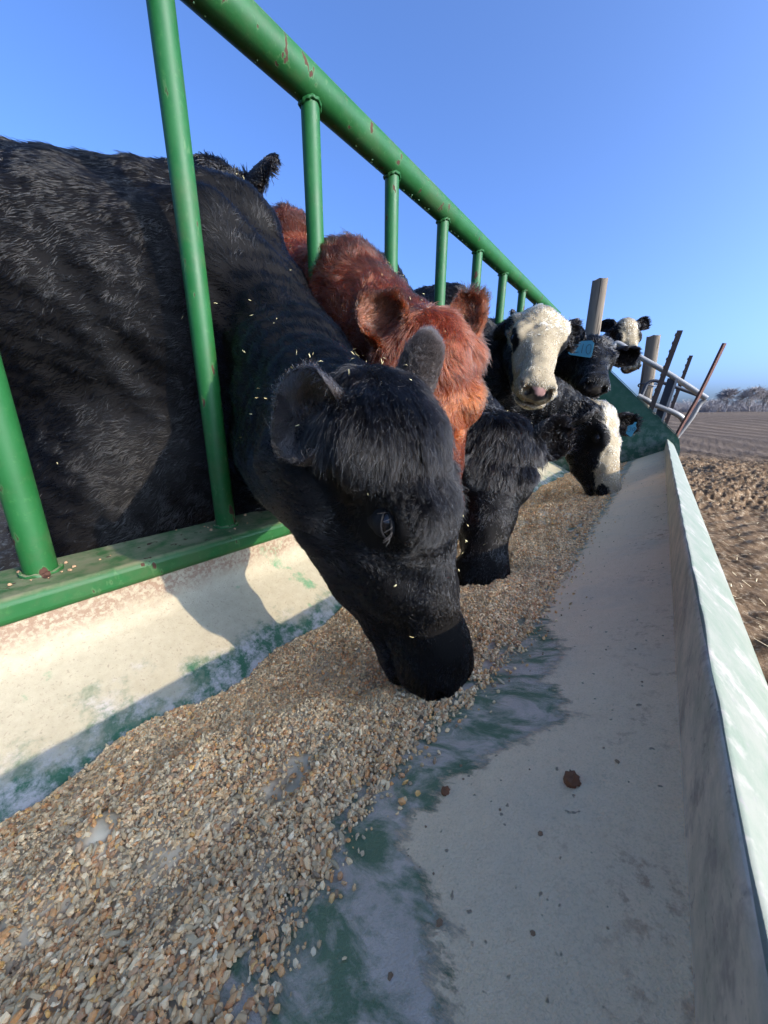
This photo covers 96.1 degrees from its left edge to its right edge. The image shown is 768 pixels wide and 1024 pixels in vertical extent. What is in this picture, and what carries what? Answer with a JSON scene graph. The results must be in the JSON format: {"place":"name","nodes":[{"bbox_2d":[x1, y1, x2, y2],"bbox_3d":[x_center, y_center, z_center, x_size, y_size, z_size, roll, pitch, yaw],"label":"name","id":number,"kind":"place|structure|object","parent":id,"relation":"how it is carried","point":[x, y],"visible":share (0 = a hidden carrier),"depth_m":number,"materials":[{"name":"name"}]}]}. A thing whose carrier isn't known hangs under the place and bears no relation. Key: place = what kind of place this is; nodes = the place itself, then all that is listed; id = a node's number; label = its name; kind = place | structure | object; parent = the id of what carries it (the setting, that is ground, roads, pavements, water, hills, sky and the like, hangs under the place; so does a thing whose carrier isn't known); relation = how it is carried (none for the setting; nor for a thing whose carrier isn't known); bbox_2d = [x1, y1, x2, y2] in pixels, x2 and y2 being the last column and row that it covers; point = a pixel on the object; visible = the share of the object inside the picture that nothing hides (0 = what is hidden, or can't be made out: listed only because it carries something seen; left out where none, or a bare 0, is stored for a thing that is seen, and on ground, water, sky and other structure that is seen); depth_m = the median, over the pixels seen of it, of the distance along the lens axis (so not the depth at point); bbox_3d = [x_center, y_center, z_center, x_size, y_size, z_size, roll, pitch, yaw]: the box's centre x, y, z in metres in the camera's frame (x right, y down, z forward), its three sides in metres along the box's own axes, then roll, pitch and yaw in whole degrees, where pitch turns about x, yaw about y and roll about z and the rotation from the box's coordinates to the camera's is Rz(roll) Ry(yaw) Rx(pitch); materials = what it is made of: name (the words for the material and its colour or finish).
{"place":"outdoors","nodes":[
{"label":"outdoors","id":0,"kind":"place"},
{"bbox_2d":[0,412,767,684],"bbox_3d":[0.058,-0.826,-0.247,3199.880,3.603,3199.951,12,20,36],"label":"ground","id":1,"kind":"structure","parent":0,"point":[723,440],"depth_m":3.41,"materials":[{"name":"soil"}]},
{"bbox_2d":[0,135,474,701],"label":"cow","id":2,"kind":"object","parent":1,"relation":"on","point":[352,483],"visible":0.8,"depth_m":0.74},
{"bbox_2d":[57,173,530,637],"bbox_3d":[-0.533,-0.428,1.307,2.188,1.388,1.671,12,20,36],"label":"chaff","id":3,"kind":"object","parent":2,"relation":"on","point":[348,372],"visible":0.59,"depth_m":0.52,"materials":[{"name":"plant"}]},
{"bbox_2d":[193,150,282,196],"bbox_3d":[-1.002,-0.643,2.099,0.565,1.599,2.003,-10,19,-32],"label":"cow","id":4,"kind":"object","parent":1,"relation":"on","point":[258,174],"visible":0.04,"depth_m":1.15},
{"bbox_2d":[271,199,492,512],"bbox_3d":[-0.514,-0.431,1.519,2.094,1.520,0.674,12,20,36],"label":"cow","id":5,"kind":"object","parent":1,"relation":"on","point":[360,289],"visible":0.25,"depth_m":0.78},
{"bbox_2d":[0,0,767,1023],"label":"feed bunk","id":6,"kind":"object","parent":1,"relation":"on","point":[630,886],"visible":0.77,"depth_m":0.35,"materials":[{"name":"paint"}]},
{"bbox_2d":[0,462,626,1023],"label":"grain feed","id":7,"kind":"object","parent":6,"relation":"on","point":[150,866],"visible":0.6,"depth_m":0.35},
{"bbox_2d":[7,466,675,980],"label":"feed crumbs","id":8,"kind":"object","parent":6,"relation":"in","point":[439,924],"visible":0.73,"depth_m":0.28,"materials":[{"name":"brown food"}]},
{"bbox_2d":[441,786,449,795],"bbox_3d":[0.057,0.256,0.317,0.008,0.007,0.010,12,20,36],"label":"feed lump","id":9,"kind":"object","parent":6,"relation":"on","point":[445,790],"visible":1,"depth_m":0.32,"materials":[{"name":"brown food"}]},
{"bbox_2d":[563,770,580,788],"bbox_3d":[0.154,0.218,0.282,0.013,0.011,0.015,12,20,36],"label":"feed lump","id":10,"kind":"object","parent":6,"relation":"on","point":[571,778],"visible":1,"depth_m":0.28,"materials":[{"name":"brown food"}]},
{"bbox_2d":[378,249,577,586],"bbox_3d":[-0.201,-0.458,1.720,0.704,1.464,2.216,-13,20,-38],"label":"cow","id":11,"kind":"object","parent":1,"relation":"on","point":[508,454],"visible":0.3,"depth_m":0.87},
{"bbox_2d":[414,281,645,496],"bbox_3d":[0.268,-0.626,2.257,2.289,1.493,0.565,12,20,36],"label":"cow","id":12,"kind":"object","parent":1,"relation":"on","point":[601,427],"visible":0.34,"depth_m":1.66},
{"bbox_2d":[490,303,583,409],"bbox_3d":[0.386,-0.691,2.450,0.890,1.515,2.291,-9,18,-29],"label":"cow","id":13,"kind":"object","parent":1,"relation":"on","point":[535,341],"visible":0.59,"depth_m":1.43},
{"bbox_2d":[585,278,607,335],"bbox_3d":[1.808,-1.034,3.146,0.126,1.886,0.119,12,20,36],"label":"wooden post","id":14,"kind":"object","parent":1,"relation":"on","point":[596,305],"visible":0.2,"depth_m":2.91,"materials":[{"name":"grey wood"}]},
{"bbox_2d":[554,318,641,399],"bbox_3d":[0.690,-0.735,2.826,0.731,1.387,2.342,-10,19,-32],"label":"cow","id":15,"kind":"object","parent":1,"relation":"on","point":[586,366],"visible":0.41,"depth_m":1.81},
{"bbox_2d":[600,316,650,373],"bbox_3d":[2.202,-1.302,4.347,0.592,1.659,2.156,-1,16,-6],"label":"cow","id":16,"kind":"object","parent":1,"relation":"on","point":[627,331],"visible":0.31,"depth_m":3.26},
{"bbox_2d":[637,335,660,406],"bbox_3d":[2.458,-0.866,3.297,0.181,1.493,0.156,12,20,36],"label":"wooden post","id":17,"kind":"object","parent":1,"relation":"on","point":[652,344],"visible":0.47,"depth_m":3.15,"materials":[{"name":"grey wood"}]},
{"bbox_2d":[649,330,682,410],"bbox_3d":[2.103,-0.689,2.788,0.220,1.386,0.034,12,20,36],"label":"steel post","id":18,"kind":"object","parent":1,"relation":"on","point":[666,366],"visible":0.36,"depth_m":2.63,"materials":[{"name":"metal"}]},
{"bbox_2d":[613,341,708,437],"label":"pipe gate","id":19,"kind":"structure","parent":18,"relation":"attached to","point":[662,406],"depth_m":2.74,"materials":[{"name":"metal"}]},
{"bbox_2d":[664,355,692,425],"bbox_3d":[2.790,-0.837,3.442,0.189,1.319,0.034,12,20,36],"label":"steel post","id":20,"kind":"object","parent":1,"relation":"on","point":[684,372],"visible":0.42,"depth_m":3.31,"materials":[{"name":"metal"}]},
{"bbox_2d":[675,343,726,436],"bbox_3d":[2.234,-0.588,2.636,0.304,1.252,0.025,12,20,36],"label":"steel post","id":21,"kind":"object","parent":1,"relation":"on","point":[703,386],"visible":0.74,"depth_m":2.49,"materials":[{"name":"metal"}]},
{"bbox_2d":[657,398,767,411],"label":"brush","id":22,"kind":"object","parent":1,"relation":"on","point":[683,406],"visible":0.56,"depth_m":125.69,"materials":[{"name":"plant"}]},
{"bbox_2d":[714,387,742,411],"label":"bare tree","id":23,"kind":"object","parent":1,"relation":"on","point":[725,394],"visible":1,"depth_m":103.06,"materials":[{"name":"grey plant"}]},
{"bbox_2d":[731,400,744,409],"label":"bare tree","id":24,"kind":"object","parent":1,"relation":"on","point":[738,403],"visible":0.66,"depth_m":125.61,"materials":[{"name":"grey plant"}]},
{"bbox_2d":[735,385,767,411],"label":"bare tree","id":25,"kind":"object","parent":1,"relation":"on","point":[759,390],"visible":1,"depth_m":100.79,"materials":[{"name":"grey plant"}]},
{"bbox_2d":[754,391,767,411],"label":"bare tree","id":26,"kind":"object","parent":1,"relation":"on","point":[764,399],"visible":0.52,"depth_m":104.00,"materials":[{"name":"grey plant"}]},
{"bbox_2d":[0,0,767,411],"label":"sky","id":27,"kind":"structure","parent":0,"point":[624,142],"materials":[{"name":"blue"}]}
]}

